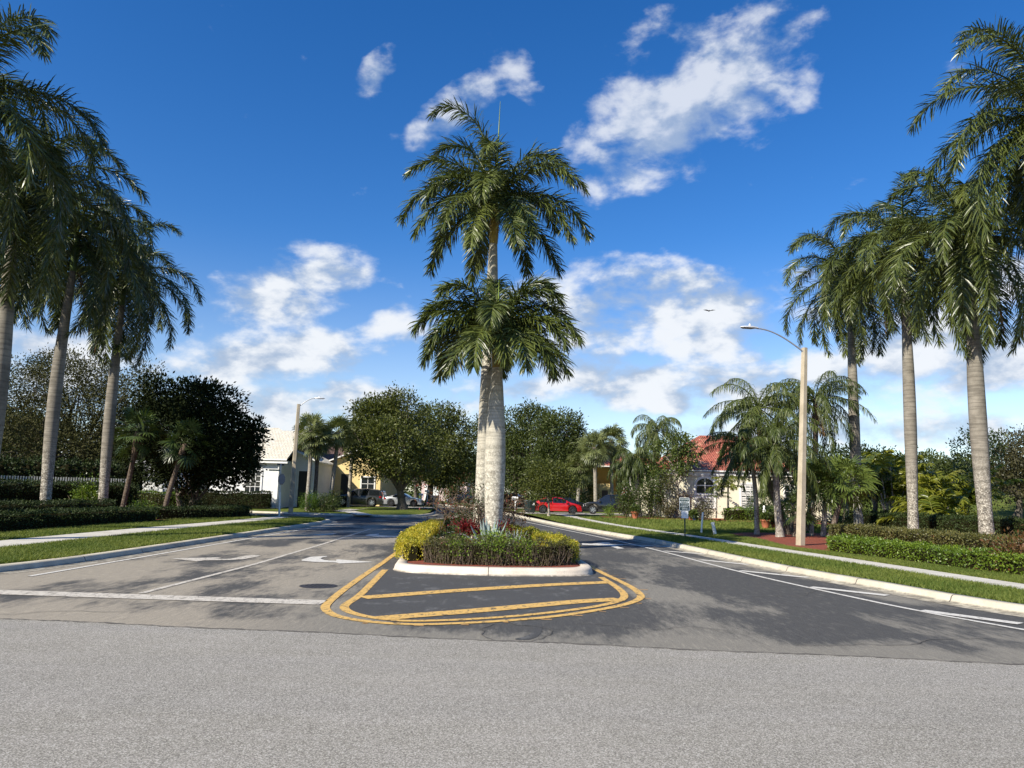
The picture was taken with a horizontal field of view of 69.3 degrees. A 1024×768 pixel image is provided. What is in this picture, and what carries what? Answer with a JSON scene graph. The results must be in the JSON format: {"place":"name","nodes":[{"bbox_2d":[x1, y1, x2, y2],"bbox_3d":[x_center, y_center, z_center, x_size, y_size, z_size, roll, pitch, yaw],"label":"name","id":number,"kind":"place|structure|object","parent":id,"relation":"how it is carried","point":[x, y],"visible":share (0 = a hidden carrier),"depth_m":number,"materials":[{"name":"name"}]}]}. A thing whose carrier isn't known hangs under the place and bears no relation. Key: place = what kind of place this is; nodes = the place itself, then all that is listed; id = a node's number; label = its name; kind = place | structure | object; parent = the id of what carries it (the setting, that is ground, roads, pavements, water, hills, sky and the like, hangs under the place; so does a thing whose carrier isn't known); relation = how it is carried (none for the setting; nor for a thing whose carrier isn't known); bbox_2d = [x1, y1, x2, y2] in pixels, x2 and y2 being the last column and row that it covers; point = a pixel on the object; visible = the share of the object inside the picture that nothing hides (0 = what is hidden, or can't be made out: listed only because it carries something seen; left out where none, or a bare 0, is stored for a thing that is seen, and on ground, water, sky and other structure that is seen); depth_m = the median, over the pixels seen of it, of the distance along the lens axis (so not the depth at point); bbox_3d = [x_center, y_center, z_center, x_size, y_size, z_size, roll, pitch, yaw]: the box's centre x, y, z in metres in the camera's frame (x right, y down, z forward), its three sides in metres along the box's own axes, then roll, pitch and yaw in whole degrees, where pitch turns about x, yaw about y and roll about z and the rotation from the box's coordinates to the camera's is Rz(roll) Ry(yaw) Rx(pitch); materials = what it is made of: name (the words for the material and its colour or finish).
{"place":"outdoors","nodes":[
{"label":"outdoors","id":0,"kind":"place"},
{"bbox_2d":[0,516,288,546],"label":"sidewalk","id":1,"kind":"structure","parent":0,"point":[53,538],"depth_m":29.70,"materials":[{"name":"concrete"}]},
{"bbox_2d":[0,515,325,563],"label":"lawn","id":2,"kind":"structure","parent":0,"point":[196,538],"depth_m":51.58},
{"bbox_2d":[0,3,110,263],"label":"royal palm","id":3,"kind":"object","parent":2,"relation":"on","point":[29,133],"visible":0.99,"depth_m":26.89,"materials":[{"name":"green plant"}]},
{"bbox_2d":[0,505,159,531],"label":"hedge","id":4,"kind":"object","parent":2,"relation":"on","point":[38,518],"visible":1,"depth_m":33.38,"materials":[{"name":"plant"}]},
{"bbox_2d":[111,364,273,506],"bbox_3d":[-22.668,3.756,50.367,12.230,10.444,8.514,-3,-9,27],"label":"round tree","id":5,"kind":"object","parent":2,"relation":"on","point":[227,440],"visible":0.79,"depth_m":49.64,"materials":[{"name":"green plant"}]},
{"bbox_2d":[155,503,252,518],"bbox_3d":[-19.018,8.011,46.630,3.152,0.950,8.578,0,-9,11],"label":"hedge","id":6,"kind":"object","parent":2,"relation":"on","point":[222,510],"visible":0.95,"depth_m":44.95,"materials":[{"name":"plant"}]},
{"label":"left mulch bed","id":7,"kind":"structure","parent":2,"relation":"on","visible":0},
{"bbox_2d":[0,497,117,514],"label":"hedge","id":8,"kind":"object","parent":7,"relation":"on","point":[6,504],"visible":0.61,"depth_m":37.39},
{"bbox_2d":[0,478,140,506],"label":"hedge","id":9,"kind":"object","parent":7,"relation":"on","point":[14,489],"visible":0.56,"depth_m":45.72,"materials":[{"name":"plant"}]},
{"bbox_2d":[0,121,149,452],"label":"royal palm","id":10,"kind":"object","parent":7,"relation":"on","point":[12,281],"visible":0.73,"depth_m":31.72,"materials":[{"name":"green plant"}]},
{"bbox_2d":[63,472,98,503],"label":"bush","id":11,"kind":"object","parent":7,"relation":"on","point":[85,495],"visible":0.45,"depth_m":45.28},
{"bbox_2d":[0,164,163,503],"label":"royal palm","id":12,"kind":"object","parent":7,"relation":"on","point":[79,242],"visible":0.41,"depth_m":39.27,"materials":[{"name":"green plant"}]},
{"bbox_2d":[23,208,204,500],"bbox_3d":[-24.556,-1.327,45.289,9.135,18.671,9.627,-4,-10,30],"label":"royal palm","id":13,"kind":"object","parent":7,"relation":"on","point":[117,326],"visible":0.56,"depth_m":45.42,"materials":[{"name":"green plant"}]},
{"bbox_2d":[113,405,170,506],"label":"fan palm","id":14,"kind":"object","parent":7,"relation":"on","point":[140,417],"visible":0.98,"depth_m":46.23,"materials":[{"name":"green plant"}]},
{"bbox_2d":[159,416,214,509],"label":"fan palm","id":15,"kind":"object","parent":7,"relation":"on","point":[179,463],"visible":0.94,"depth_m":46.51,"materials":[{"name":"green plant"}]},
{"bbox_2d":[246,505,435,514],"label":"lawn","id":16,"kind":"structure","parent":0,"point":[384,510],"depth_m":66.33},
{"bbox_2d":[0,341,168,465],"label":"sparse tree","id":17,"kind":"object","parent":16,"relation":"on","point":[90,440],"visible":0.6,"depth_m":64.56,"materials":[{"name":"green plant"}]},
{"bbox_2d":[166,489,272,507],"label":"hedge","id":18,"kind":"object","parent":16,"relation":"on","point":[260,499],"visible":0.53,"depth_m":65.56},
{"bbox_2d":[162,424,332,507],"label":"white house","id":19,"kind":"structure","parent":16,"relation":"on","point":[279,449],"depth_m":69.93,"materials":[{"name":"paint"}]},
{"bbox_2d":[288,396,324,512],"bbox_3d":[-16.178,5.517,58.379,2.297,9.250,0.392,2,-8,-7],"label":"street lamp","id":20,"kind":"object","parent":16,"relation":"on","point":[292,489],"visible":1,"depth_m":58.07,"materials":[{"name":"concrete"}]},
{"bbox_2d":[291,410,333,510],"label":"cabbage palm","id":21,"kind":"object","parent":16,"relation":"on","point":[312,419],"visible":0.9,"depth_m":65.05,"materials":[{"name":"green plant"}]},
{"bbox_2d":[298,423,335,509],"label":"cabbage palm","id":22,"kind":"object","parent":16,"relation":"on","point":[317,453],"visible":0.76,"depth_m":65.31,"materials":[{"name":"green plant"}]},
{"bbox_2d":[323,414,357,508],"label":"cabbage palm","id":23,"kind":"object","parent":16,"relation":"on","point":[341,422],"visible":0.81,"depth_m":66.55,"materials":[{"name":"green plant"}]},
{"bbox_2d":[322,446,396,505],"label":"yellow house","id":24,"kind":"structure","parent":16,"relation":"on","point":[342,478],"depth_m":77.85,"materials":[{"name":"paint"}]},
{"bbox_2d":[338,380,448,509],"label":"street tree","id":25,"kind":"object","parent":16,"relation":"on","point":[387,427],"visible":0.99,"depth_m":69.58,"materials":[{"name":"green plant"}]},
{"bbox_2d":[410,396,476,504],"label":"street tree","id":26,"kind":"object","parent":16,"relation":"on","point":[457,460],"visible":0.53,"depth_m":86.17,"materials":[{"name":"green plant"}]},
{"bbox_2d":[340,505,431,507],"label":"driveway","id":27,"kind":"structure","parent":0,"point":[396,506],"depth_m":75.92,"materials":[{"name":"concrete"}]},
{"bbox_2d":[335,488,383,506],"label":"parked car","id":28,"kind":"object","parent":27,"relation":"on","point":[362,496],"visible":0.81,"depth_m":74.25,"materials":[{"name":"grey paint"}]},
{"bbox_2d":[0,619,1023,767],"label":"cross road","id":29,"kind":"structure","parent":0,"point":[87,695],"depth_m":7.41,"materials":[{"name":"asphalt"}]},
{"bbox_2d":[1,618,1017,664],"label":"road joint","id":30,"kind":"object","parent":29,"relation":"on","point":[519,641],"visible":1,"depth_m":10.56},
{"bbox_2d":[0,503,1023,663],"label":"road","id":31,"kind":"structure","parent":0,"point":[752,613],"depth_m":14.17,"materials":[{"name":"asphalt"}]},
{"bbox_2d":[0,590,325,604],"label":"stop line","id":32,"kind":"object","parent":31,"relation":"on","point":[164,597],"visible":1,"depth_m":13.99,"materials":[{"name":"white paint"}]},
{"bbox_2d":[0,514,336,574],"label":"kerb","id":33,"kind":"structure","parent":31,"relation":"on","point":[36,565],"depth_m":22.72,"materials":[{"name":"concrete"}]},
{"bbox_2d":[140,529,369,592],"bbox_3d":[-7.333,5.979,27.348,0.390,0.001,26.107,1,-8,-1],"label":"lane line","id":34,"kind":"object","parent":31,"relation":"on","point":[243,566],"visible":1,"depth_m":19.46,"materials":[{"name":"white paint"}]},
{"bbox_2d":[250,509,442,516],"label":"kerb","id":35,"kind":"structure","parent":31,"relation":"on","point":[433,513],"depth_m":60.21,"materials":[{"name":"concrete"}]},
{"bbox_2d":[349,569,619,619],"bbox_3d":[-0.471,4.463,15.993,5.796,0.001,7.969,1,-8,0],"label":"island apron","id":36,"kind":"object","parent":31,"relation":"on","point":[390,581],"visible":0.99,"depth_m":15.43,"materials":[{"name":"asphalt"}]},
{"bbox_2d":[320,551,644,624],"bbox_3d":[-0.609,4.937,19.267,6.920,0.001,15.352,1,-8,0],"label":"yellow line","id":37,"kind":"object","parent":36,"relation":"on","point":[325,605],"visible":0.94,"depth_m":13.79,"materials":[{"name":"paint"}]},
{"bbox_2d":[340,570,627,621],"bbox_3d":[-0.471,4.437,15.849,5.961,0.001,7.843,1,-8,0],"label":"yellow line","id":38,"kind":"object","parent":36,"relation":"on","point":[344,606],"visible":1,"depth_m":13.72,"materials":[{"name":"paint"}]},
{"bbox_2d":[359,581,609,598],"bbox_3d":[-0.344,4.505,16.324,6.381,0.001,0.600,7,-10,-33],"label":"yellow hatch","id":39,"kind":"object","parent":36,"relation":"on","point":[463,589],"visible":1,"depth_m":16.09,"materials":[{"name":"paint"}]},
{"bbox_2d":[376,598,623,619],"bbox_3d":[-0.008,4.126,13.697,5.275,0.001,0.524,7,-10,-33],"label":"yellow hatch","id":40,"kind":"object","parent":36,"relation":"on","point":[452,612],"visible":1,"depth_m":13.45,"materials":[{"name":"paint"}]},
{"bbox_2d":[393,555,593,575],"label":"island kerb","id":41,"kind":"structure","parent":31,"relation":"on","point":[582,569],"depth_m":19.08,"materials":[{"name":"concrete"}]},
{"bbox_2d":[407,530,579,566],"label":"island mulch","id":42,"kind":"object","parent":41,"relation":"in","point":[575,564],"visible":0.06,"depth_m":19.77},
{"bbox_2d":[392,518,445,560],"bbox_3d":[-3.338,5.694,28.266,1.313,0.704,16.255,2,-8,-3],"label":"hedge","id":43,"kind":"object","parent":42,"relation":"on","point":[408,544],"visible":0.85,"depth_m":21.85,"materials":[{"name":"plant"}]},
{"bbox_2d":[411,473,505,537],"bbox_3d":[-2.155,5.127,30.975,3.888,2.754,2.742,5,-9,-26],"label":"red leaf shrub","id":44,"kind":"object","parent":42,"relation":"on","point":[444,506],"visible":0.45,"depth_m":30.88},
{"bbox_2d":[444,481,514,540],"bbox_3d":[-1.261,4.778,28.156,2.765,2.515,2.720,1,-8,0],"label":"red leaf shrub","id":45,"kind":"object","parent":42,"relation":"on","point":[479,511],"visible":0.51,"depth_m":28.08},
{"bbox_2d":[394,95,595,537],"bbox_3d":[-0.749,-2.962,30.730,8.470,18.590,7.044,1,-8,0],"label":"royal palm","id":46,"kind":"object","parent":42,"relation":"on","point":[493,197],"visible":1,"depth_m":30.59,"materials":[{"name":"green plant"}]},
{"bbox_2d":[408,270,587,530],"bbox_3d":[-0.612,0.573,27.523,6.755,10.639,5.468,1,-8,0],"label":"royal palm","id":47,"kind":"object","parent":42,"relation":"on","point":[503,327],"visible":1,"depth_m":26.88,"materials":[{"name":"green plant"}]},
{"bbox_2d":[420,532,575,566],"bbox_3d":[-0.348,4.471,20.115,4.274,0.873,1.288,1,-8,0],"label":"hedge","id":48,"kind":"object","parent":42,"relation":"on","point":[550,554],"visible":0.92,"depth_m":19.80,"materials":[{"name":"plant"}]},
{"bbox_2d":[502,485,539,527],"bbox_3d":[-0.218,5.409,31.606,3.067,2.559,2.447,7,-10,-35],"label":"red leaf shrub","id":49,"kind":"object","parent":42,"relation":"on","point":[511,505],"visible":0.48,"depth_m":31.57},
{"bbox_2d":[541,531,581,563],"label":"hedge","id":50,"kind":"object","parent":42,"relation":"on","point":[557,538],"visible":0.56,"depth_m":21.36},
{"bbox_2d":[441,504,1023,616],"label":"kerb","id":51,"kind":"structure","parent":31,"relation":"on","point":[972,602],"depth_m":19.22,"materials":[{"name":"concrete"}]},
{"bbox_2d":[528,522,1023,629],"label":"edge line","id":52,"kind":"object","parent":31,"relation":"on","point":[815,588],"visible":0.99,"depth_m":17.11,"materials":[{"name":"white paint"}]},
{"bbox_2d":[0,0,1023,492],"label":"sky","id":53,"kind":"structure","parent":0,"point":[280,138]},
{"bbox_2d":[0,501,1023,603],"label":"lawn","id":54,"kind":"structure","parent":0,"point":[541,515],"depth_m":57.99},
{"bbox_2d":[464,397,555,494],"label":"street tree","id":55,"kind":"object","parent":54,"relation":"on","point":[515,437],"visible":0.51,"depth_m":89.96,"materials":[{"name":"green plant"}]},
{"bbox_2d":[515,455,585,515],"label":"tree","id":56,"kind":"object","parent":54,"relation":"on","point":[542,482],"visible":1,"depth_m":59.95,"materials":[{"name":"green plant"}]},
{"bbox_2d":[520,404,593,495],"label":"street tree","id":57,"kind":"object","parent":54,"relation":"on","point":[547,425],"visible":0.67,"depth_m":84.97,"materials":[{"name":"green plant"}]},
{"bbox_2d":[561,451,598,501],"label":"tree","id":58,"kind":"object","parent":54,"relation":"on","point":[579,470],"visible":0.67,"depth_m":80.91,"materials":[{"name":"green plant"}]},
{"bbox_2d":[576,429,613,506],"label":"cabbage palm","id":59,"kind":"object","parent":54,"relation":"on","point":[593,456],"visible":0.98,"depth_m":79.28,"materials":[{"name":"green plant"}]},
{"bbox_2d":[582,457,624,508],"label":"yellow house","id":60,"kind":"structure","parent":54,"relation":"on","point":[603,486],"depth_m":89.19,"materials":[{"name":"paint"}]},
{"bbox_2d":[598,423,630,494],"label":"cabbage palm","id":61,"kind":"object","parent":54,"relation":"on","point":[619,444],"visible":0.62,"depth_m":82.27,"materials":[{"name":"green plant"}]},
{"bbox_2d":[611,445,657,516],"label":"queen palm","id":62,"kind":"object","parent":54,"relation":"on","point":[634,462],"visible":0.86,"depth_m":62.79,"materials":[{"name":"green plant"}]},
{"bbox_2d":[630,414,681,515],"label":"queen palm","id":63,"kind":"object","parent":54,"relation":"on","point":[650,432],"visible":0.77,"depth_m":67.57,"materials":[{"name":"green plant"}]},
{"bbox_2d":[639,427,705,517],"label":"tree","id":64,"kind":"object","parent":54,"relation":"on","point":[677,450],"visible":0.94,"depth_m":62.18,"materials":[{"name":"green plant"}]},
{"bbox_2d":[602,516,830,523],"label":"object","id":65,"kind":"object","parent":54,"relation":"on","point":[676,518],"visible":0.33,"depth_m":60.76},
{"bbox_2d":[612,479,646,516],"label":"bush","id":66,"kind":"object","parent":65,"relation":"on","point":[630,500],"visible":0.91,"depth_m":60.63,"materials":[{"name":"green plant"}]},
{"bbox_2d":[633,473,670,517],"bbox_3d":[11.403,9.038,60.877,3.378,3.900,2.540,1,-8,0],"label":"bush","id":67,"kind":"object","parent":65,"relation":"on","point":[648,497],"visible":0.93,"depth_m":60.70,"materials":[{"name":"green plant"}]},
{"bbox_2d":[652,473,681,518],"bbox_3d":[12.618,9.026,60.249,2.464,3.791,2.183,1,-8,0],"label":"bush","id":68,"kind":"object","parent":65,"relation":"on","point":[666,511],"visible":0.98,"depth_m":60.12,"materials":[{"name":"green plant"}]},
{"bbox_2d":[691,496,720,520],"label":"bush","id":69,"kind":"object","parent":65,"relation":"on","point":[704,510],"visible":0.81,"depth_m":57.66,"materials":[{"name":"green plant"}]},
{"bbox_2d":[721,505,770,520],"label":"hedge","id":70,"kind":"object","parent":65,"relation":"on","point":[733,513],"visible":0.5,"depth_m":59.02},
{"bbox_2d":[620,435,831,520],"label":"cream house","id":71,"kind":"structure","parent":54,"relation":"on","point":[698,482],"depth_m":63.43,"materials":[{"name":"paint"}]},
{"bbox_2d":[694,476,715,495],"bbox_3d":[16.532,8.713,63.436,1.900,1.664,0.090,1,-8,0],"label":"arched window","id":72,"kind":"structure","parent":71,"relation":"in","point":[701,484],"depth_m":63.43,"materials":[{"name":"white glass"}]},
{"bbox_2d":[729,533,828,550],"bbox_3d":[18.921,6.661,29.088,15.375,0.009,33.625,1,-8,0],"label":"mulch bed","id":73,"kind":"object","parent":54,"relation":"on","point":[817,541],"visible":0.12,"depth_m":36.23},
{"bbox_2d":[698,426,798,534],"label":"queen palm","id":74,"kind":"object","parent":73,"relation":"on","point":[717,437],"visible":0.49,"depth_m":40.48,"materials":[{"name":"green plant"}]},
{"bbox_2d":[703,378,830,534],"bbox_3d":[14.240,3.939,42.027,6.650,9.119,6.273,1,-8,0],"label":"queen palm","id":75,"kind":"object","parent":73,"relation":"on","point":[751,407],"visible":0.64,"depth_m":41.53,"materials":[{"name":"green plant"}]},
{"bbox_2d":[740,324,807,545],"bbox_3d":[11.521,2.126,32.301,3.123,9.596,0.361,3,-8,-9],"label":"street lamp","id":76,"kind":"object","parent":73,"relation":"on","point":[801,512],"visible":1,"depth_m":32.28,"materials":[{"name":"concrete"}]},
{"bbox_2d":[719,407,831,536],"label":"queen palm","id":77,"kind":"object","parent":73,"relation":"on","point":[776,434],"visible":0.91,"depth_m":38.38,"materials":[{"name":"green plant"}]},
{"bbox_2d":[767,486,821,536],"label":"fan palm","id":78,"kind":"object","parent":73,"relation":"on","point":[792,495],"visible":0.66,"depth_m":38.88,"materials":[{"name":"green plant"}]},
{"bbox_2d":[791,457,835,535],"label":"fan palm","id":79,"kind":"object","parent":73,"relation":"on","point":[811,465],"visible":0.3,"depth_m":40.26,"materials":[{"name":"green plant"}]},
{"bbox_2d":[806,456,854,535],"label":"fan palm","id":80,"kind":"object","parent":73,"relation":"on","point":[824,508],"visible":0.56,"depth_m":39.70,"materials":[{"name":"green plant"}]},
{"bbox_2d":[817,452,882,535],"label":"fan palm","id":81,"kind":"object","parent":73,"relation":"on","point":[859,474],"visible":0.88,"depth_m":39.24,"materials":[{"name":"green plant"}]},
{"bbox_2d":[820,166,1014,533],"bbox_3d":[22.778,-1.641,41.568,9.751,20.207,9.859,-5,-10,34],"label":"royal palm","id":82,"kind":"object","parent":73,"relation":"on","point":[910,419],"visible":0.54,"depth_m":41.72,"materials":[{"name":"green plant"}]},
{"bbox_2d":[828,522,1023,553],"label":"hedge","id":83,"kind":"object","parent":73,"relation":"on","point":[936,536],"visible":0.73,"depth_m":29.11,"materials":[{"name":"plant"}]},
{"bbox_2d":[854,165,1023,539],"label":"royal palm","id":84,"kind":"object","parent":73,"relation":"on","point":[969,279],"visible":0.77,"depth_m":34.77,"materials":[{"name":"green plant"}]},
{"bbox_2d":[907,15,1023,256],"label":"royal palm","id":85,"kind":"object","parent":73,"relation":"on","point":[1001,150],"visible":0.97,"depth_m":30.45,"materials":[{"name":"green plant"}]},
{"bbox_2d":[968,524,1023,571],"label":"croton","id":86,"kind":"object","parent":73,"relation":"on","point":[1020,549],"visible":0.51,"depth_m":21.06,"materials":[{"name":"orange plant"}]},
{"bbox_2d":[766,370,877,530],"bbox_3d":[18.862,4.247,46.085,6.196,9.764,6.127,1,-8,0],"label":"queen palm","id":87,"kind":"object","parent":54,"relation":"on","point":[823,396],"visible":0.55,"depth_m":45.84,"materials":[{"name":"green plant"}]},
{"bbox_2d":[790,439,905,519],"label":"broad bush tree","id":88,"kind":"object","parent":54,"relation":"on","point":[841,451],"visible":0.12,"depth_m":59.69,"materials":[{"name":"green plant"}]},
{"bbox_2d":[780,213,921,528],"bbox_3d":[21.959,-0.662,47.751,9.179,19.979,10.241,-4,-10,32],"label":"royal palm","id":89,"kind":"object","parent":54,"relation":"on","point":[852,349],"visible":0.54,"depth_m":47.64,"materials":[{"name":"green plant"}]},
{"bbox_2d":[862,450,899,513],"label":"fan palm","id":90,"kind":"object","parent":54,"relation":"on","point":[875,503],"visible":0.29,"depth_m":51.30,"materials":[{"name":"green plant"}]},
{"bbox_2d":[846,449,935,512],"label":"areca palm","id":91,"kind":"object","parent":54,"relation":"on","point":[879,468],"visible":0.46,"depth_m":50.08,"materials":[{"name":"green plant"}]},
{"bbox_2d":[825,532,1023,575],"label":"hedge","id":92,"kind":"object","parent":54,"relation":"on","point":[927,552],"visible":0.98,"depth_m":23.39,"materials":[{"name":"plant"}]},
{"bbox_2d":[876,488,973,524],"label":"areca palm","id":93,"kind":"object","parent":54,"relation":"on","point":[924,505],"visible":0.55,"depth_m":45.50,"materials":[{"name":"green plant"}]},
{"bbox_2d":[843,510,1023,538],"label":"hedge","id":94,"kind":"object","parent":54,"relation":"on","point":[963,523],"visible":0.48,"depth_m":41.35,"materials":[{"name":"plant"}]},
{"bbox_2d":[882,469,1004,510],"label":"areca palm","id":95,"kind":"object","parent":54,"relation":"on","point":[933,483],"visible":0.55,"depth_m":47.84,"materials":[{"name":"green plant"}]},
{"bbox_2d":[905,464,1023,513],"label":"areca palm","id":96,"kind":"object","parent":54,"relation":"on","point":[972,498],"visible":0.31,"depth_m":48.16,"materials":[{"name":"green plant"}]},
{"bbox_2d":[942,423,1010,486],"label":"feathery tree","id":97,"kind":"object","parent":54,"relation":"on","point":[998,448],"visible":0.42,"depth_m":57.77,"materials":[{"name":"green plant"}]},
{"bbox_2d":[520,512,656,515],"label":"driveway","id":98,"kind":"structure","parent":0,"point":[580,513],"depth_m":67.22,"materials":[{"name":"concrete"}]},
{"bbox_2d":[535,497,581,513],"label":"parked car","id":99,"kind":"object","parent":98,"relation":"on","point":[568,507],"visible":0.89,"depth_m":65.77,"materials":[{"name":"red paint"}]},
{"bbox_2d":[582,495,627,513],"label":"parked car","id":100,"kind":"object","parent":98,"relation":"on","point":[605,500],"visible":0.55,"depth_m":67.11,"materials":[{"name":"black paint"}]},
{"bbox_2d":[578,518,1023,588],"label":"sidewalk","id":101,"kind":"structure","parent":0,"point":[978,579],"depth_m":23.55,"materials":[{"name":"concrete"}]},
{"bbox_2d":[832,491,1023,522],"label":"grassy mound","id":102,"kind":"object","parent":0,"point":[1006,510],"visible":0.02,"depth_m":71.22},
{"bbox_2d":[964,423,1023,518],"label":"wide tree","id":103,"kind":"object","parent":102,"relation":"on","point":[1014,460],"visible":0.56,"depth_m":64.86,"materials":[{"name":"green plant"}]},
{"label":"ground","id":104,"kind":"structure","parent":0,"visible":0},
{"bbox_2d":[924,450,971,482],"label":"distant tree","id":105,"kind":"object","parent":104,"relation":"on","point":[938,467],"visible":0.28,"depth_m":127.82,"materials":[{"name":"green plant"}]},
{"label":"left lawn beyond","id":106,"kind":"structure","parent":0,"visible":0},
{"bbox_2d":[0,452,147,493],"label":"screen hedge","id":107,"kind":"object","parent":106,"relation":"on","point":[72,468],"visible":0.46,"depth_m":58.35,"materials":[{"name":"plant"}]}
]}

